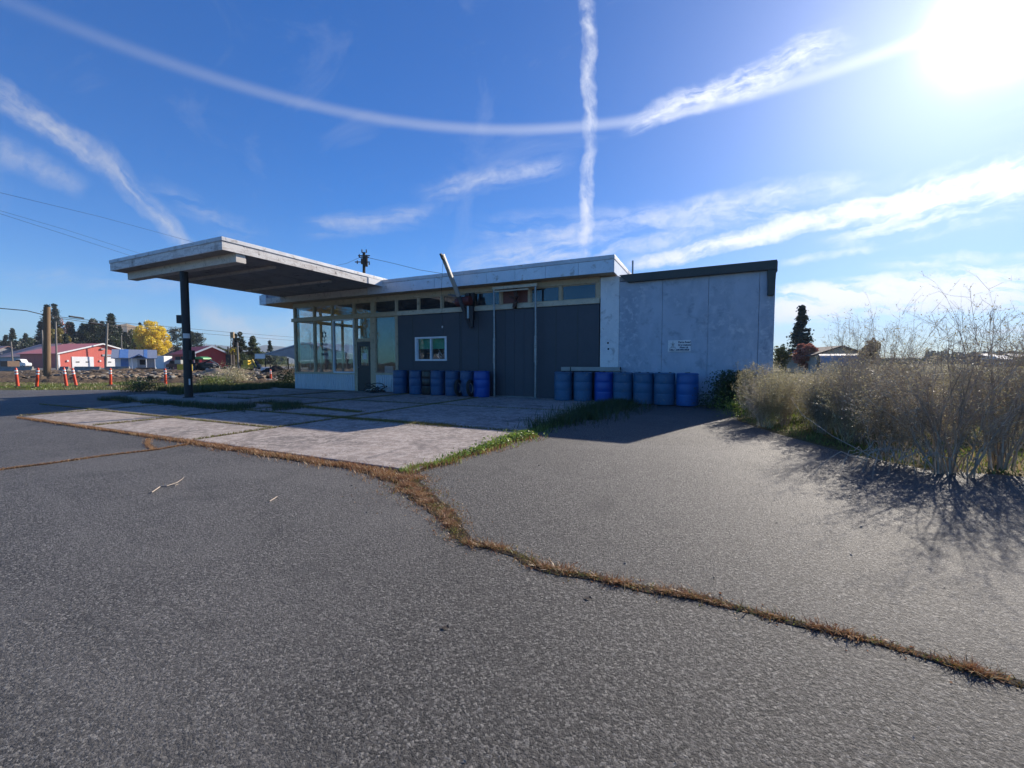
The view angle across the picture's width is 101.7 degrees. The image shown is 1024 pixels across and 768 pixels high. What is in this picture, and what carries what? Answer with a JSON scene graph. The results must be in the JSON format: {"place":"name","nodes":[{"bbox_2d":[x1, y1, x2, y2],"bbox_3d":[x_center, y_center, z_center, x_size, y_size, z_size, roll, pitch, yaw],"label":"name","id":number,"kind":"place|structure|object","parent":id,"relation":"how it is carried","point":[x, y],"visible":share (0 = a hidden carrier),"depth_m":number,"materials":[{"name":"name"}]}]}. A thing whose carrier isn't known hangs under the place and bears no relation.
{"place":"outdoors","nodes":[
{"label":"outdoors","id":0,"kind":"place"},
{"bbox_2d":[0,380,275,389],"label":"verge grass","id":1,"kind":"structure","parent":0,"point":[48,386],"depth_m":20.30,"materials":[{"name":"green plant"}]},
{"bbox_2d":[0,367,352,384],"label":"dirt bank","id":2,"kind":"structure","parent":0,"point":[7,376],"depth_m":28.42,"materials":[{"name":"brown soil"}]},
{"bbox_2d":[19,370,284,381],"bbox_3d":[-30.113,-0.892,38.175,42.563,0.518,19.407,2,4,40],"label":"rubble","id":3,"kind":"object","parent":2,"relation":"on","point":[157,374],"visible":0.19,"depth_m":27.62,"materials":[{"name":"stone"}]},
{"bbox_2d":[355,249,369,273],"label":"utility pole","id":4,"kind":"object","parent":2,"relation":"on","point":[364,261],"visible":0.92,"depth_m":45.29,"materials":[{"name":"wood"}]},
{"bbox_2d":[35,369,324,370],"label":"road","id":5,"kind":"structure","parent":0,"point":[176,369],"depth_m":77.16,"materials":[{"name":"asphalt"}]},
{"bbox_2d":[155,356,171,368],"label":"white tank","id":6,"kind":"object","parent":5,"relation":"on","point":[161,362],"visible":0.67,"depth_m":79.93,"materials":[{"name":"metal"}]},
{"bbox_2d":[181,344,352,362],"bbox_3d":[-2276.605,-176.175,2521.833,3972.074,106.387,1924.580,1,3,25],"label":"hills","id":7,"kind":"structure","parent":0,"point":[263,348],"depth_m":2151.95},
{"bbox_2d":[0,363,1023,476],"bbox_3d":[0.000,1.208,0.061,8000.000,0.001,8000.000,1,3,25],"label":"ground","id":8,"kind":"structure","parent":0,"point":[1020,473],"depth_m":6.60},
{"bbox_2d":[4,328,21,349],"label":"fir tree","id":9,"kind":"object","parent":8,"relation":"on","point":[12,337],"visible":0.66,"depth_m":188.88,"materials":[{"name":"green plant"}]},
{"bbox_2d":[43,307,50,376],"bbox_3d":[-33.377,-2.864,29.880,0.679,5.296,0.403,0,3,6],"label":"utility pole","id":10,"kind":"object","parent":8,"relation":"on","point":[47,342],"visible":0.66,"depth_m":29.78,"materials":[{"name":"brown wood"}]},
{"bbox_2d":[77,318,101,343],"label":"broadleaf tree","id":11,"kind":"object","parent":8,"relation":"on","point":[93,328],"visible":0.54,"depth_m":149.51,"materials":[{"name":"green plant"}]},
{"bbox_2d":[120,329,134,349],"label":"broadleaf tree","id":12,"kind":"object","parent":8,"relation":"on","point":[129,341],"visible":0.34,"depth_m":153.87,"materials":[{"name":"green plant"}]},
{"bbox_2d":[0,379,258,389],"bbox_3d":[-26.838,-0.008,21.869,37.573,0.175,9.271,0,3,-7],"label":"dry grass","id":13,"kind":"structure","parent":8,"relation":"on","point":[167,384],"depth_m":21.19,"materials":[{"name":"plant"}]},
{"bbox_2d":[132,320,172,355],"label":"broadleaf tree","id":14,"kind":"object","parent":8,"relation":"on","point":[150,338],"visible":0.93,"depth_m":149.63,"materials":[{"name":"yellow plant"}]},
{"bbox_2d":[34,366,307,368],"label":"gravel yard","id":15,"kind":"structure","parent":8,"relation":"on","point":[285,367],"depth_m":111.64,"materials":[{"name":"gravel"}]},
{"bbox_2d":[0,343,74,366],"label":"grey house","id":16,"kind":"structure","parent":15,"relation":"on","point":[5,357],"depth_m":130.72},
{"bbox_2d":[51,303,64,341],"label":"fir tree","id":17,"kind":"object","parent":15,"relation":"on","point":[55,312],"visible":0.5,"depth_m":146.69,"materials":[{"name":"green plant"}]},
{"bbox_2d":[51,327,71,343],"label":"broadleaf tree","id":18,"kind":"object","parent":15,"relation":"on","point":[60,331],"visible":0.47,"depth_m":138.09,"materials":[{"name":"green plant"}]},
{"bbox_2d":[17,343,120,367],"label":"red garage","id":19,"kind":"structure","parent":15,"relation":"on","point":[80,355],"depth_m":104.18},
{"bbox_2d":[72,357,93,367],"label":"garage door","id":20,"kind":"structure","parent":19,"relation":"in","point":[76,361],"depth_m":104.37,"materials":[{"name":"metal"}]},
{"bbox_2d":[71,329,103,343],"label":"broadleaf tree","id":21,"kind":"object","parent":15,"relation":"on","point":[76,339],"visible":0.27,"depth_m":146.96,"materials":[{"name":"green plant"}]},
{"bbox_2d":[95,328,120,346],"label":"broadleaf tree","id":22,"kind":"object","parent":15,"relation":"on","point":[103,334],"visible":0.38,"depth_m":147.98,"materials":[{"name":"green plant"}]},
{"bbox_2d":[96,313,127,348],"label":"fir tree","id":23,"kind":"object","parent":15,"relation":"on","point":[111,319],"visible":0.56,"depth_m":148.58,"materials":[{"name":"green plant"}]},
{"bbox_2d":[111,349,156,368],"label":"white shed","id":24,"kind":"structure","parent":15,"relation":"on","point":[138,359],"depth_m":67.48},
{"bbox_2d":[164,326,181,351],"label":"pine tree","id":25,"kind":"object","parent":15,"relation":"on","point":[175,336],"visible":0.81,"depth_m":138.87,"materials":[{"name":"green plant"}]},
{"bbox_2d":[168,346,227,368],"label":"red barn","id":26,"kind":"structure","parent":15,"relation":"on","point":[216,354],"depth_m":82.78,"materials":[{"name":"red wood"}]},
{"bbox_2d":[235,332,247,367],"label":"fir tree","id":27,"kind":"object","parent":15,"relation":"on","point":[241,341],"visible":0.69,"depth_m":94.33,"materials":[{"name":"green plant"}]},
{"bbox_2d":[244,336,266,364],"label":"fir tree","id":28,"kind":"object","parent":15,"relation":"on","point":[253,349],"visible":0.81,"depth_m":91.43,"materials":[{"name":"green plant"}]},
{"bbox_2d":[265,340,276,366],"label":"fir tree","id":29,"kind":"object","parent":15,"relation":"on","point":[269,357],"visible":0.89,"depth_m":129.27,"materials":[{"name":"green plant"}]},
{"bbox_2d":[192,357,219,370],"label":"green tractor","id":30,"kind":"object","parent":8,"relation":"on","point":[198,365],"visible":0.56,"depth_m":49.43,"materials":[{"name":"metal"}]},
{"bbox_2d":[192,368,235,375],"bbox_3d":[-24.204,-0.921,33.997,5.200,0.818,3.120,0,3,0],"label":"dirt pile","id":31,"kind":"object","parent":8,"relation":"on","point":[212,370],"visible":0.25,"depth_m":33.48,"materials":[{"name":"soil"}]},
{"bbox_2d":[195,371,242,384],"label":"shrub","id":32,"kind":"object","parent":8,"relation":"on","point":[207,381],"visible":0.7,"depth_m":20.91,"materials":[{"name":"green plant"}]},
{"bbox_2d":[226,332,234,366],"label":"drill mast","id":33,"kind":"object","parent":8,"relation":"on","point":[230,359],"visible":0.88,"depth_m":55.70,"materials":[{"name":"metal"}]},
{"bbox_2d":[205,358,266,382],"bbox_3d":[-16.180,-0.745,24.003,5.538,1.491,2.228,1,3,25],"label":"shrub","id":34,"kind":"object","parent":8,"relation":"on","point":[238,375],"visible":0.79,"depth_m":23.81,"materials":[{"name":"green plant"}]},
{"bbox_2d":[252,351,287,364],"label":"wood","id":35,"kind":"object","parent":8,"relation":"on","point":[282,360],"visible":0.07,"depth_m":304.70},
{"bbox_2d":[255,342,352,369],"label":"open shed","id":36,"kind":"structure","parent":8,"relation":"on","point":[288,351],"depth_m":63.35,"materials":[{"name":"grey metal"}]},
{"bbox_2d":[25,388,594,473],"bbox_3d":[-6.902,0.568,12.394,17.314,0.077,9.274,1,3,25],"label":"concrete apron","id":37,"kind":"object","parent":8,"relation":"on","point":[384,443],"visible":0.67,"depth_m":8.09,"materials":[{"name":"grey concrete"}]},
{"bbox_2d":[127,394,250,405],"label":"pump island","id":38,"kind":"structure","parent":37,"relation":"on","point":[199,399],"depth_m":12.11,"materials":[{"name":"grey concrete"}]},
{"bbox_2d":[96,392,322,411],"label":"island weeds","id":39,"kind":"object","parent":37,"relation":"on","point":[243,405],"visible":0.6,"depth_m":11.19,"materials":[{"name":"green plant"}]},
{"bbox_2d":[20,390,565,439],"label":"joint weeds","id":40,"kind":"object","parent":37,"relation":"on","point":[397,421],"visible":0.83,"depth_m":9.43,"materials":[{"name":"plant"}]},
{"bbox_2d":[363,383,386,392],"bbox_3d":[-5.391,0.135,16.421,1.112,0.365,0.588,1,3,25],"label":"hose heap","id":41,"kind":"object","parent":37,"relation":"on","point":[375,389],"visible":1,"depth_m":16.34,"materials":[{"name":"rubber"}]},
{"bbox_2d":[393,370,407,393],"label":"plastic barrel","id":42,"kind":"object","parent":37,"relation":"on","point":[400,381],"visible":1,"depth_m":15.64,"materials":[{"name":"plastic"}]},
{"bbox_2d":[409,370,421,394],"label":"plastic barrel","id":43,"kind":"object","parent":37,"relation":"on","point":[414,382],"visible":0.77,"depth_m":15.30,"materials":[{"name":"plastic"}]},
{"bbox_2d":[421,370,430,394],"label":"plastic barrel","id":44,"kind":"object","parent":37,"relation":"on","point":[425,383],"visible":0.64,"depth_m":15.14,"materials":[{"name":"plastic"}]},
{"bbox_2d":[430,370,444,394],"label":"plastic barrel","id":45,"kind":"object","parent":37,"relation":"on","point":[437,382],"visible":0.97,"depth_m":14.92,"materials":[{"name":"blue plastic"}]},
{"bbox_2d":[445,370,459,395],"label":"plastic barrel","id":46,"kind":"object","parent":37,"relation":"on","point":[452,377],"visible":0.88,"depth_m":14.64,"materials":[{"name":"plastic"}]},
{"bbox_2d":[460,370,473,396],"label":"plastic barrel","id":47,"kind":"object","parent":37,"relation":"on","point":[465,376],"visible":0.67,"depth_m":14.38,"materials":[{"name":"plastic"}]},
{"bbox_2d":[473,370,489,396],"bbox_3d":[-1.035,-0.009,14.229,0.565,0.905,0.564,-2,3,-29],"label":"plastic barrel","id":48,"kind":"object","parent":37,"relation":"on","point":[481,383],"visible":0.99,"depth_m":13.99,"materials":[{"name":"blue plastic"}]},
{"bbox_2d":[492,283,537,398],"bbox_3d":[0.079,-1.402,13.852,1.633,3.727,0.120,1,3,25],"label":"pipe frame","id":49,"kind":"object","parent":37,"relation":"on","point":[535,285],"visible":0.99,"depth_m":13.64,"materials":[{"name":"grey metal"}]},
{"bbox_2d":[554,371,572,400],"bbox_3d":[1.608,0.051,13.045,0.570,0.905,0.570,0,3,-4],"label":"plastic barrel","id":50,"kind":"object","parent":37,"relation":"on","point":[563,385],"visible":1,"depth_m":12.80,"materials":[{"name":"blue plastic"}]},
{"bbox_2d":[574,371,591,400],"bbox_3d":[2.176,0.065,12.776,0.570,0.905,0.570,1,3,13],"label":"plastic barrel","id":51,"kind":"object","parent":37,"relation":"on","point":[582,385],"visible":0.98,"depth_m":12.53,"materials":[{"name":"blue plastic"}]},
{"bbox_2d":[561,367,620,370],"bbox_3d":[2.425,-0.465,12.892,1.830,0.120,0.250,1,3,25],"label":"wooden plank","id":52,"kind":"object","parent":51,"relation":"on","point":[590,368],"visible":1,"depth_m":12.77,"materials":[{"name":"wood"}]},
{"bbox_2d":[594,371,613,400],"bbox_3d":[2.762,0.079,12.499,0.570,0.905,0.570,1,3,16],"label":"plastic barrel","id":53,"kind":"object","parent":37,"relation":"on","point":[603,385],"visible":0.83,"depth_m":12.26,"materials":[{"name":"blue plastic"}]},
{"bbox_2d":[109,236,777,406],"bbox_3d":[-1.906,-1.997,15.816,20.150,4.797,13.900,1,3,25],"label":"service station","id":54,"kind":"object","parent":8,"relation":"on","point":[605,311],"visible":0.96,"depth_m":13.37,"materials":[{"name":"white paint"}]},
{"bbox_2d":[315,320,331,372],"bbox_3d":[-8.168,-1.624,18.122,1.011,2.260,0.065,1,3,25],"label":"window","id":55,"kind":"structure","parent":54,"relation":"in","point":[322,320],"depth_m":18.27,"materials":[{"name":"white glass"}]},
{"bbox_2d":[332,318,354,372],"bbox_3d":[-7.085,-1.597,17.589,1.214,2.260,0.100,1,3,25],"label":"window","id":56,"kind":"structure","parent":54,"relation":"in","point":[333,321],"depth_m":17.76,"materials":[{"name":"white glass"}]},
{"bbox_2d":[356,342,370,390],"bbox_3d":[-6.108,-0.723,17.126,0.745,2.040,0.190,1,3,25],"label":"door","id":57,"kind":"structure","parent":54,"relation":"in","point":[363,372],"depth_m":17.16,"materials":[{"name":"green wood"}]},
{"bbox_2d":[375,316,395,373],"bbox_3d":[-5.022,-1.549,16.633,1.031,2.260,0.065,1,3,25],"label":"window","id":58,"kind":"structure","parent":54,"relation":"in","point":[387,316],"depth_m":16.81,"materials":[{"name":"beige glass"}]},
{"bbox_2d":[397,298,416,311],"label":"window","id":59,"kind":"structure","parent":54,"relation":"in","point":[410,304],"depth_m":16.09,"materials":[{"name":"glass"}]},
{"bbox_2d":[419,296,439,309],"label":"window","id":60,"kind":"structure","parent":54,"relation":"in","point":[425,303],"depth_m":15.64,"materials":[{"name":"glass"}]},
{"bbox_2d":[415,336,446,360],"bbox_3d":[-3.035,-1.321,15.671,1.445,0.901,0.110,1,3,25],"label":"window","id":61,"kind":"structure","parent":54,"relation":"in","point":[416,338],"depth_m":15.66,"materials":[{"name":"white plastic"}]},
{"bbox_2d":[443,294,464,308],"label":"window","id":62,"kind":"structure","parent":54,"relation":"in","point":[447,300],"depth_m":15.25,"materials":[{"name":"glass"}]},
{"bbox_2d":[440,253,474,335],"bbox_3d":[-2.012,-2.978,14.237,1.209,2.613,1.492,1,3,25],"label":"hoist boom","id":63,"kind":"object","parent":54,"relation":"attached to","point":[466,303],"visible":1,"depth_m":14.29,"materials":[{"name":"metal"}]},
{"bbox_2d":[475,291,498,306],"bbox_3d":[-0.872,-2.973,14.595,1.024,0.490,0.050,1,3,25],"label":"window","id":64,"kind":"structure","parent":54,"relation":"in","point":[482,298],"depth_m":14.60,"materials":[{"name":"glass"}]},
{"bbox_2d":[496,308,533,396],"bbox_3d":[0.099,-1.053,14.242,1.408,2.990,0.070,1,3,25],"label":"bay door","id":65,"kind":"structure","parent":54,"relation":"in","point":[514,327],"depth_m":14.20,"materials":[{"name":"grey metal"}]},
{"bbox_2d":[502,290,527,304],"bbox_3d":[0.118,-2.950,14.127,0.987,0.490,0.050,1,3,25],"label":"window","id":66,"kind":"structure","parent":54,"relation":"in","point":[523,294],"depth_m":14.16,"materials":[{"name":"glass"}]},
{"bbox_2d":[531,286,558,302],"bbox_3d":[1.091,-2.927,13.666,0.988,0.490,0.050,1,3,25],"label":"window","id":67,"kind":"structure","parent":54,"relation":"in","point":[544,294],"depth_m":13.64,"materials":[{"name":"glass"}]},
{"bbox_2d":[562,283,595,300],"bbox_3d":[2.123,-2.902,13.178,1.116,0.490,0.050,1,3,25],"label":"window","id":68,"kind":"structure","parent":54,"relation":"in","point":[578,291],"depth_m":13.17,"materials":[{"name":"clear glass"}]},
{"bbox_2d":[668,340,690,351],"bbox_3d":[4.780,-1.093,11.912,0.609,0.324,0.028,1,3,25],"label":"wall sign","id":69,"kind":"object","parent":54,"relation":"attached to","point":[678,345],"visible":1,"depth_m":11.91,"materials":[{"name":"metal"}]},
{"bbox_2d":[0,387,1023,767],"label":"asphalt lot","id":70,"kind":"structure","parent":8,"relation":"on","point":[310,633],"depth_m":2.02,"materials":[{"name":"grey asphalt"}]},
{"bbox_2d":[0,438,192,469],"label":"crack weeds","id":71,"kind":"object","parent":70,"relation":"on","point":[148,444],"visible":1,"depth_m":5.32,"materials":[{"name":"brown plant"}]},
{"bbox_2d":[107,373,166,392],"bbox_3d":[-15.291,-0.129,17.256,2.918,0.954,1.884,1,3,25],"label":"shrub","id":72,"kind":"object","parent":70,"relation":"on","point":[138,385],"visible":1,"depth_m":17.09,"materials":[{"name":"green plant"}]},
{"bbox_2d":[21,418,399,482],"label":"edge soil","id":73,"kind":"structure","parent":70,"relation":"on","point":[272,457],"depth_m":5.08,"materials":[{"name":"soil"}]},
{"bbox_2d":[15,416,424,484],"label":"edge weeds","id":74,"kind":"object","parent":73,"relation":"on","point":[373,471],"visible":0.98,"depth_m":5.25,"materials":[{"name":"brown plant"}]},
{"bbox_2d":[156,381,294,393],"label":"verge weeds","id":75,"kind":"object","parent":70,"relation":"on","point":[212,387],"visible":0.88,"depth_m":18.07,"materials":[{"name":"green plant"}]},
{"bbox_2d":[269,363,306,382],"bbox_3d":[-11.801,-0.641,21.962,2.860,1.501,1.861,1,3,25],"label":"shrub","id":76,"kind":"object","parent":70,"relation":"on","point":[288,376],"visible":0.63,"depth_m":21.88,"materials":[{"name":"green plant"}]},
{"bbox_2d":[388,402,589,474],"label":"edge grass","id":77,"kind":"structure","parent":70,"relation":"on","point":[536,430],"depth_m":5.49,"materials":[{"name":"green plant"}]},
{"bbox_2d":[436,428,544,462],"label":"leafy weeds","id":78,"kind":"object","parent":70,"relation":"on","point":[501,438],"visible":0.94,"depth_m":6.04,"materials":[{"name":"green plant"}]},
{"bbox_2d":[8,437,1021,762],"bbox_3d":[-0.060,0.952,4.497,14.005,0.021,6.778,1,3,25],"label":"grit","id":79,"kind":"object","parent":70,"relation":"on","point":[574,521],"visible":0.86,"depth_m":3.14,"materials":[{"name":"gravel"}]},
{"bbox_2d":[514,397,659,432],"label":"shade weeds","id":80,"kind":"object","parent":70,"relation":"on","point":[592,411],"visible":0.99,"depth_m":8.93,"materials":[{"name":"green plant"}]},
{"bbox_2d":[613,372,632,400],"bbox_3d":[3.253,0.093,12.211,0.570,0.905,0.570,2,4,37],"label":"plastic barrel","id":81,"kind":"object","parent":70,"relation":"on","point":[623,384],"visible":0.83,"depth_m":11.97,"materials":[{"name":"blue plastic"}]},
{"bbox_2d":[633,372,653,403],"bbox_3d":[3.759,0.108,11.917,0.570,0.905,0.570,-2,3,-29],"label":"plastic barrel","id":82,"kind":"object","parent":70,"relation":"on","point":[643,385],"visible":0.94,"depth_m":11.68,"materials":[{"name":"blue plastic"}]},
{"bbox_2d":[654,372,675,404],"bbox_3d":[4.252,0.122,11.628,0.570,0.905,0.570,3,4,43],"label":"plastic barrel","id":83,"kind":"object","parent":70,"relation":"on","point":[664,388],"visible":1,"depth_m":11.39,"materials":[{"name":"blue plastic"}]},
{"bbox_2d":[340,471,1023,688],"bbox_3d":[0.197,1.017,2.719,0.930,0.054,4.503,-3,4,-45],"label":"crack weeds","id":84,"kind":"object","parent":70,"relation":"on","point":[450,522],"visible":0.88,"depth_m":2.19,"materials":[{"name":"brown plant"}]},
{"bbox_2d":[676,372,698,406],"bbox_3d":[4.766,0.137,11.330,0.570,0.905,0.570,2,3,34],"label":"plastic barrel","id":85,"kind":"object","parent":70,"relation":"on","point":[687,383],"visible":0.98,"depth_m":11.10,"materials":[{"name":"blue plastic"}]},
{"bbox_2d":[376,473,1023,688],"bbox_3d":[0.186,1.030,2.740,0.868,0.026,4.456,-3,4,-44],"label":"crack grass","id":86,"kind":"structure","parent":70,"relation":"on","point":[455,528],"depth_m":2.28,"materials":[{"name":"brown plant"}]},
{"bbox_2d":[674,382,735,408],"bbox_3d":[5.310,0.198,11.033,2.100,0.876,1.768,1,3,25],"label":"leafy plant","id":87,"kind":"object","parent":70,"relation":"on","point":[701,395],"visible":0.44,"depth_m":10.95,"materials":[{"name":"green plant"}]},
{"bbox_2d":[790,397,989,478],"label":"fallen branches","id":88,"kind":"object","parent":70,"relation":"on","point":[883,449],"visible":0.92,"depth_m":4.55,"materials":[{"name":"brown wood"}]},
{"bbox_2d":[827,283,1023,477],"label":"willow shrub","id":89,"kind":"object","parent":70,"relation":"on","point":[959,429],"visible":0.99,"depth_m":4.38,"materials":[{"name":"beige plant"}]},
{"bbox_2d":[694,369,766,409],"bbox_3d":[5.681,0.132,10.654,1.979,1.030,1.568,1,3,25],"label":"dark bush","id":90,"kind":"object","parent":8,"relation":"on","point":[727,382],"visible":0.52,"depth_m":10.50,"materials":[{"name":"green plant"}]},
{"bbox_2d":[687,384,806,418],"bbox_3d":[5.173,0.315,9.070,2.260,0.831,1.827,0,3,-4],"label":"leafy plant","id":91,"kind":"object","parent":8,"relation":"on","point":[732,406],"visible":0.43,"depth_m":9.18,"materials":[{"name":"green plant"}]},
{"bbox_2d":[773,344,791,371],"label":"autumn bush","id":92,"kind":"object","parent":8,"relation":"on","point":[782,354],"visible":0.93,"depth_m":55.66,"materials":[{"name":"green plant"}]},
{"bbox_2d":[786,305,815,352],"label":"fir tree","id":93,"kind":"object","parent":8,"relation":"on","point":[798,335],"visible":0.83,"depth_m":61.22,"materials":[{"name":"green plant"}]},
{"bbox_2d":[792,343,818,372],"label":"autumn bush","id":94,"kind":"object","parent":8,"relation":"on","point":[800,353],"visible":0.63,"depth_m":51.28,"materials":[{"name":"red plant"}]},
{"bbox_2d":[785,345,856,372],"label":"brown roof house","id":95,"kind":"structure","parent":8,"relation":"on","point":[791,365],"depth_m":50.02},
{"bbox_2d":[816,354,860,371],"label":"arched shed","id":96,"kind":"structure","parent":8,"relation":"on","point":[827,358],"depth_m":42.41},
{"bbox_2d":[807,310,913,444],"bbox_3d":[4.984,-0.145,6.060,1.315,2.043,1.170,2,4,41],"label":"willow shrub","id":97,"kind":"object","parent":8,"relation":"on","point":[851,377],"visible":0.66,"depth_m":6.06,"materials":[{"name":"brown plant"}]},
{"bbox_2d":[857,338,881,367],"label":"autumn bush","id":98,"kind":"object","parent":8,"relation":"on","point":[871,354],"visible":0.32,"depth_m":39.63,"materials":[{"name":"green plant"}]},
{"bbox_2d":[732,361,1023,443],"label":"weed thicket","id":99,"kind":"object","parent":8,"relation":"on","point":[809,423],"visible":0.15,"depth_m":7.41,"materials":[{"name":"plant"}]},
{"bbox_2d":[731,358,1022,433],"bbox_3d":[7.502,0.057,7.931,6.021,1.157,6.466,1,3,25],"label":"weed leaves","id":100,"kind":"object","parent":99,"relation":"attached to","point":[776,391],"visible":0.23,"depth_m":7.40,"materials":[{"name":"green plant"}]},
{"bbox_2d":[734,344,1023,463],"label":"weed thicket","id":101,"kind":"object","parent":8,"relation":"on","point":[761,422],"visible":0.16,"depth_m":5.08,"materials":[{"name":"beige plant"}]},
{"bbox_2d":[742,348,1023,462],"bbox_3d":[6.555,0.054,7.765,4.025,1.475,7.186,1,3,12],"label":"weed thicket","id":102,"kind":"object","parent":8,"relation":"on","point":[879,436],"visible":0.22,"depth_m":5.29,"materials":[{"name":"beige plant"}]},
{"bbox_2d":[821,286,957,434],"bbox_3d":[5.920,-0.365,6.654,1.640,2.429,1.547,1,3,25],"label":"willow shrub","id":103,"kind":"object","parent":8,"relation":"on","point":[895,349],"visible":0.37,"depth_m":6.57,"materials":[{"name":"plant"}]},
{"bbox_2d":[922,350,1021,363],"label":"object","id":104,"kind":"object","parent":8,"relation":"on","point":[932,351],"visible":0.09,"depth_m":405.83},
{"bbox_2d":[921,270,1023,471],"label":"willow shrub","id":105,"kind":"object","parent":8,"relation":"on","point":[999,460],"visible":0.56,"depth_m":4.58,"materials":[{"name":"brown plant"}]},
{"bbox_2d":[968,300,1023,449],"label":"willow shrub","id":106,"kind":"object","parent":8,"relation":"on","point":[1009,365],"visible":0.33,"depth_m":4.65,"materials":[{"name":"plant"}]},
{"bbox_2d":[0,0,1023,357],"label":"sky","id":107,"kind":"structure","parent":0,"point":[855,147],"materials":[{"name":"blue"}]},
{"bbox_2d":[742,377,1023,474],"bbox_3d":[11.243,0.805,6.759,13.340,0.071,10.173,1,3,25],"label":"field grass","id":108,"kind":"structure","parent":0,"point":[814,435],"depth_m":6.06,"materials":[{"name":"plant"}]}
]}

